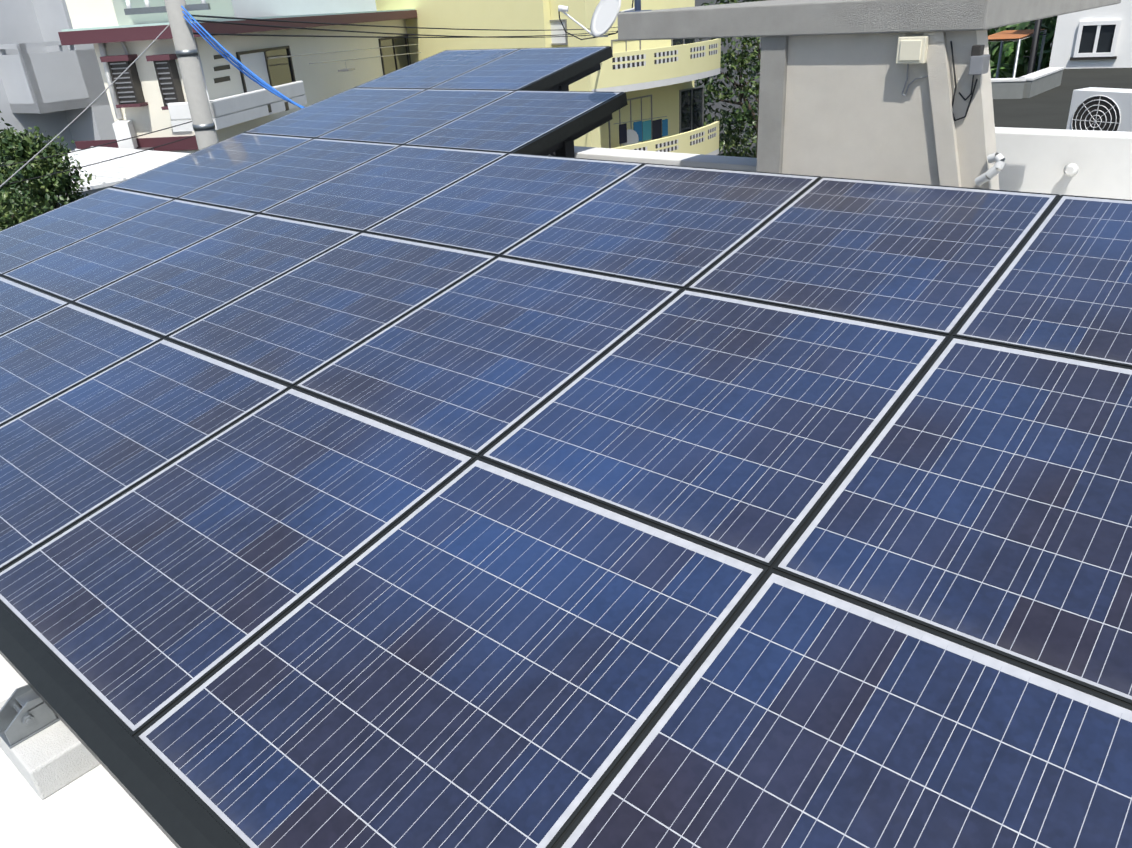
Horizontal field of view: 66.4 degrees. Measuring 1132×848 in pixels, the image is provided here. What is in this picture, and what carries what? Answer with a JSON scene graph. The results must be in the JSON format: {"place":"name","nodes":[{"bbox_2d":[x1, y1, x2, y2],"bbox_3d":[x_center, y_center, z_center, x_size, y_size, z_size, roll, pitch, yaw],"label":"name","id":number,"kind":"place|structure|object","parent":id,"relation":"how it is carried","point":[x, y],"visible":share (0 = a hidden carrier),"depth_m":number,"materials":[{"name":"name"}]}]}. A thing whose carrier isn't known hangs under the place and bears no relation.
{"place":"outdoors","nodes":[
{"label":"outdoors","id":0,"kind":"place"},
{"bbox_2d":[0,654,176,847],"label":"roof slab","id":1,"kind":"structure","parent":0,"point":[97,807],"depth_m":2.14,"materials":[{"name":"white concrete"}]},
{"bbox_2d":[0,698,99,799],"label":"concrete footing","id":2,"kind":"object","parent":1,"relation":"on","point":[52,759],"visible":0.42,"depth_m":2.21,"materials":[{"name":"concrete"}]},
{"bbox_2d":[0,684,59,748],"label":"mounting bracket","id":3,"kind":"object","parent":2,"relation":"on","point":[26,712],"visible":0.83,"depth_m":2.25,"materials":[{"name":"grey metal"}]},
{"bbox_2d":[31,146,190,196],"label":"shed roof","id":4,"kind":"structure","parent":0,"point":[113,172],"depth_m":15.21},
{"bbox_2d":[136,147,153,149],"bbox_3d":[-8.948,-5.631,17.818,0.800,0.050,0.450,0,26,8],"label":"house ac bracket","id":5,"kind":"object","parent":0,"point":[145,148],"visible":0.07,"depth_m":17.81,"materials":[{"name":"grey metal"}]},
{"bbox_2d":[65,0,406,152],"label":"cream house walls","id":6,"kind":"structure","parent":0,"point":[322,81],"depth_m":18.62,"materials":[{"name":"beige paint"}]},
{"bbox_2d":[112,120,137,148],"bbox_3d":[-8.973,-5.889,17.664,0.750,0.550,0.288,55,62,60],"label":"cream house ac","id":7,"kind":"object","parent":6,"relation":"on","point":[123,129],"visible":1,"depth_m":17.36,"materials":[{"name":"white plastic"}]},
{"bbox_2d":[98,38,218,141],"bbox_3d":[-8.067,-4.237,18.681,1.993,8.281,0.129,-3,26,2],"label":"pillar","id":8,"kind":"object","parent":6,"relation":"attached to","point":[103,52],"visible":0.29,"depth_m":17.33,"materials":[{"name":"white paint"}]},
{"bbox_2d":[168,81,304,120],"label":"parapet wall","id":9,"kind":"structure","parent":6,"relation":"attached to","point":[225,106],"depth_m":17.28,"materials":[{"name":"white paint"}]},
{"bbox_2d":[58,9,416,150],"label":"cream house trims","id":10,"kind":"object","parent":6,"relation":"attached to","point":[128,88],"visible":0.9,"depth_m":17.25,"materials":[{"name":"paint"}]},
{"bbox_2d":[213,35,410,112],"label":"windows","id":11,"kind":"structure","parent":6,"relation":"in","point":[270,72],"depth_m":20.62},
{"bbox_2d":[268,44,420,71],"bbox_3d":[-5.937,-10.536,24.730,0.773,0.607,12.547,0,26,8],"label":"laundry pole","id":12,"kind":"object","parent":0,"point":[346,69],"visible":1,"depth_m":23.17,"materials":[{"name":"grey metal"}]},
{"bbox_2d":[694,0,1051,157],"bbox_3d":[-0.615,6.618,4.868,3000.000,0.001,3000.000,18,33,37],"label":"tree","id":13,"kind":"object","parent":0,"point":[724,69],"depth_m":84.12,"materials":[{"name":"plant"}]},
{"bbox_2d":[0,160,63,230],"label":"tree","id":14,"kind":"object","parent":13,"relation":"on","point":[9,201],"visible":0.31,"depth_m":10.22,"materials":[{"name":"green plant"}]},
{"bbox_2d":[0,111,79,165],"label":"tree","id":15,"kind":"object","parent":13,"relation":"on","point":[7,124],"visible":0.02,"depth_m":12.43,"materials":[{"name":"green plant"}]},
{"bbox_2d":[0,126,95,226],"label":"tree","id":16,"kind":"object","parent":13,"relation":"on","point":[22,146],"visible":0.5,"depth_m":10.97,"materials":[{"name":"green plant"}]},
{"bbox_2d":[41,186,109,206],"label":"shed walls","id":17,"kind":"structure","parent":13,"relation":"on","point":[88,192],"depth_m":13.29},
{"bbox_2d":[124,0,217,149],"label":"utility pole","id":18,"kind":"object","parent":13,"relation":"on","point":[187,54],"visible":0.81,"depth_m":9.48,"materials":[{"name":"concrete"}]},
{"bbox_2d":[0,5,617,186],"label":"overhead wires","id":19,"kind":"object","parent":18,"relation":"attached to","point":[267,86],"visible":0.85,"depth_m":10.06,"materials":[{"name":"blue"}]},
{"bbox_2d":[0,0,376,150],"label":"grey block","id":20,"kind":"structure","parent":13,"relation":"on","point":[27,21],"depth_m":21.81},
{"bbox_2d":[0,41,106,103],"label":"balcony","id":21,"kind":"structure","parent":20,"relation":"attached to","point":[34,78],"depth_m":20.94,"materials":[{"name":"white paint"}]},
{"bbox_2d":[375,0,694,147],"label":"yellow building walls","id":22,"kind":"structure","parent":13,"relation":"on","point":[505,14],"depth_m":28.37,"materials":[{"name":"yellow paint"}]},
{"bbox_2d":[550,19,703,147],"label":"windows","id":23,"kind":"structure","parent":22,"relation":"in","point":[691,108],"depth_m":32.09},
{"bbox_2d":[622,129,638,145],"bbox_3d":[2.155,-9.505,29.168,0.600,0.824,0.099,-2,26,5],"label":"satellite dish","id":24,"kind":"object","parent":22,"relation":"attached to","point":[632,137],"visible":0.73,"depth_m":29.10,"materials":[{"name":"white plastic"}]},
{"bbox_2d":[615,116,667,143],"bbox_3d":[2.579,-10.001,29.456,0.024,0.802,2.985,19,34,38],"label":"hanging laundry","id":25,"kind":"object","parent":22,"relation":"hanging from","point":[659,128],"visible":0.96,"depth_m":29.64,"materials":[{"name":"blue fabric"}]},
{"bbox_2d":[591,39,720,154],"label":"yellow building balconies","id":26,"kind":"structure","parent":22,"relation":"attached to","point":[628,71],"depth_m":28.18,"materials":[{"name":"yellow paint"}]},
{"bbox_2d":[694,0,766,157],"bbox_3d":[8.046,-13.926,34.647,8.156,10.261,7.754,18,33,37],"label":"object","id":27,"kind":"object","parent":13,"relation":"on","point":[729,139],"visible":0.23,"depth_m":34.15,"materials":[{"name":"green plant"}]},
{"bbox_2d":[756,16,1057,157],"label":"vegetation","id":28,"kind":"object","parent":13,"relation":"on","point":[1048,24],"visible":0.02,"depth_m":21.13,"materials":[{"name":"green plant"}]},
{"bbox_2d":[988,29,1046,77],"bbox_3d":[9.363,-4.907,19.281,0.862,6.903,3.222,14,31,32],"label":"rusty awning","id":29,"kind":"object","parent":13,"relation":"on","point":[1011,35],"visible":0.21,"depth_m":17.72,"materials":[{"name":"metal"}]},
{"bbox_2d":[1023,19,1045,73],"bbox_3d":[9.481,-5.716,18.183,0.360,9.300,0.133,18,33,37],"label":"steel pole","id":30,"kind":"object","parent":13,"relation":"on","point":[1034,45],"visible":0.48,"depth_m":17.25,"materials":[{"name":"grey metal"}]},
{"bbox_2d":[756,30,999,189],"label":"rooftop structure wall","id":31,"kind":"structure","parent":0,"point":[839,106],"depth_m":4.52,"materials":[{"name":"beige paint"}]},
{"bbox_2d":[617,0,1120,40],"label":"roof slab","id":32,"kind":"structure","parent":31,"relation":"on","point":[768,18],"depth_m":4.53,"materials":[{"name":"grey concrete"}]},
{"bbox_2d":[624,0,651,11],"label":"antenna mast","id":33,"kind":"object","parent":32,"relation":"on","point":[637,4],"visible":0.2,"depth_m":5.28,"materials":[{"name":"metal"}]},
{"bbox_2d":[558,0,634,39],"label":"satellite dish","id":34,"kind":"object","parent":33,"relation":"attached to","point":[604,16],"visible":0.96,"depth_m":5.44,"materials":[{"name":"grey metal"}]},
{"bbox_2d":[896,36,928,63],"bbox_3d":[1.709,-1.842,4.261,0.138,0.122,0.078,18,33,37],"label":"junction box","id":35,"kind":"object","parent":31,"relation":"attached to","point":[912,49],"visible":0.88,"depth_m":4.23,"materials":[{"name":"beige plastic"}]},
{"bbox_2d":[901,41,1005,185],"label":"cables","id":36,"kind":"object","parent":31,"relation":"attached to","point":[998,159],"visible":0.9,"depth_m":4.21,"materials":[{"name":"grey plastic"}]},
{"bbox_2d":[968,45,989,74],"bbox_3d":[1.949,-1.718,4.080,0.066,0.127,0.100,18,33,37],"label":"electrical box","id":37,"kind":"object","parent":31,"relation":"attached to","point":[979,61],"visible":1,"depth_m":4.05,"materials":[{"name":"grey plastic"}]},
{"bbox_2d":[993,68,1131,128],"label":"wall","id":38,"kind":"structure","parent":0,"point":[1049,109],"depth_m":12.84,"materials":[{"name":"grey paint"}]},
{"bbox_2d":[1066,87,1131,131],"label":"air conditioning unit","id":39,"kind":"structure","parent":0,"point":[1100,109],"depth_m":8.84,"materials":[{"name":"white plastic"}]},
{"bbox_3d":[14.538,-0.341,10.245,18.700,6.000,16.000,18,33,37],"label":"neighbouring building","id":40,"kind":"object","parent":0,"visible":0},
{"bbox_2d":[991,67,1063,98],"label":"parapet wall","id":41,"kind":"structure","parent":40,"relation":"on","point":[1035,83],"depth_m":13.29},
{"bbox_2d":[1049,0,1131,68],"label":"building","id":42,"kind":"structure","parent":40,"relation":"on","point":[1065,38],"depth_m":16.40,"materials":[{"name":"white paint"}]},
{"bbox_2d":[1070,20,1120,59],"bbox_3d":[10.029,-7.250,16.359,0.773,0.671,0.070,12,30,28],"label":"window","id":43,"kind":"structure","parent":42,"relation":"in","point":[1096,40],"depth_m":16.36,"materials":[{"name":"white plastic"}]},
{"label":"building walls","id":44,"kind":"object","parent":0,"visible":0},
{"bbox_2d":[547,127,1131,199],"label":"roof parapet","id":45,"kind":"structure","parent":44,"relation":"on","point":[1037,160],"depth_m":6.98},
{"bbox_2d":[0,46,1131,847],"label":"mounting frame","id":46,"kind":"object","parent":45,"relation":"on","point":[170,806],"visible":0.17,"depth_m":2.11,"materials":[{"name":"metal"}]},
{"bbox_2d":[0,46,1131,847],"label":"solar array","id":47,"kind":"object","parent":46,"relation":"on","point":[478,652],"visible":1,"depth_m":2.47,"materials":[{"name":"blue glass"}]},
{"bbox_2d":[1063,163,1078,176],"bbox_3d":[4.033,-2.030,6.906,0.110,0.110,0.100,18,33,37],"label":"pipe cap","id":48,"kind":"object","parent":45,"relation":"attached to","point":[1070,169],"visible":1,"depth_m":6.87,"materials":[{"name":"white plastic"}]}
]}

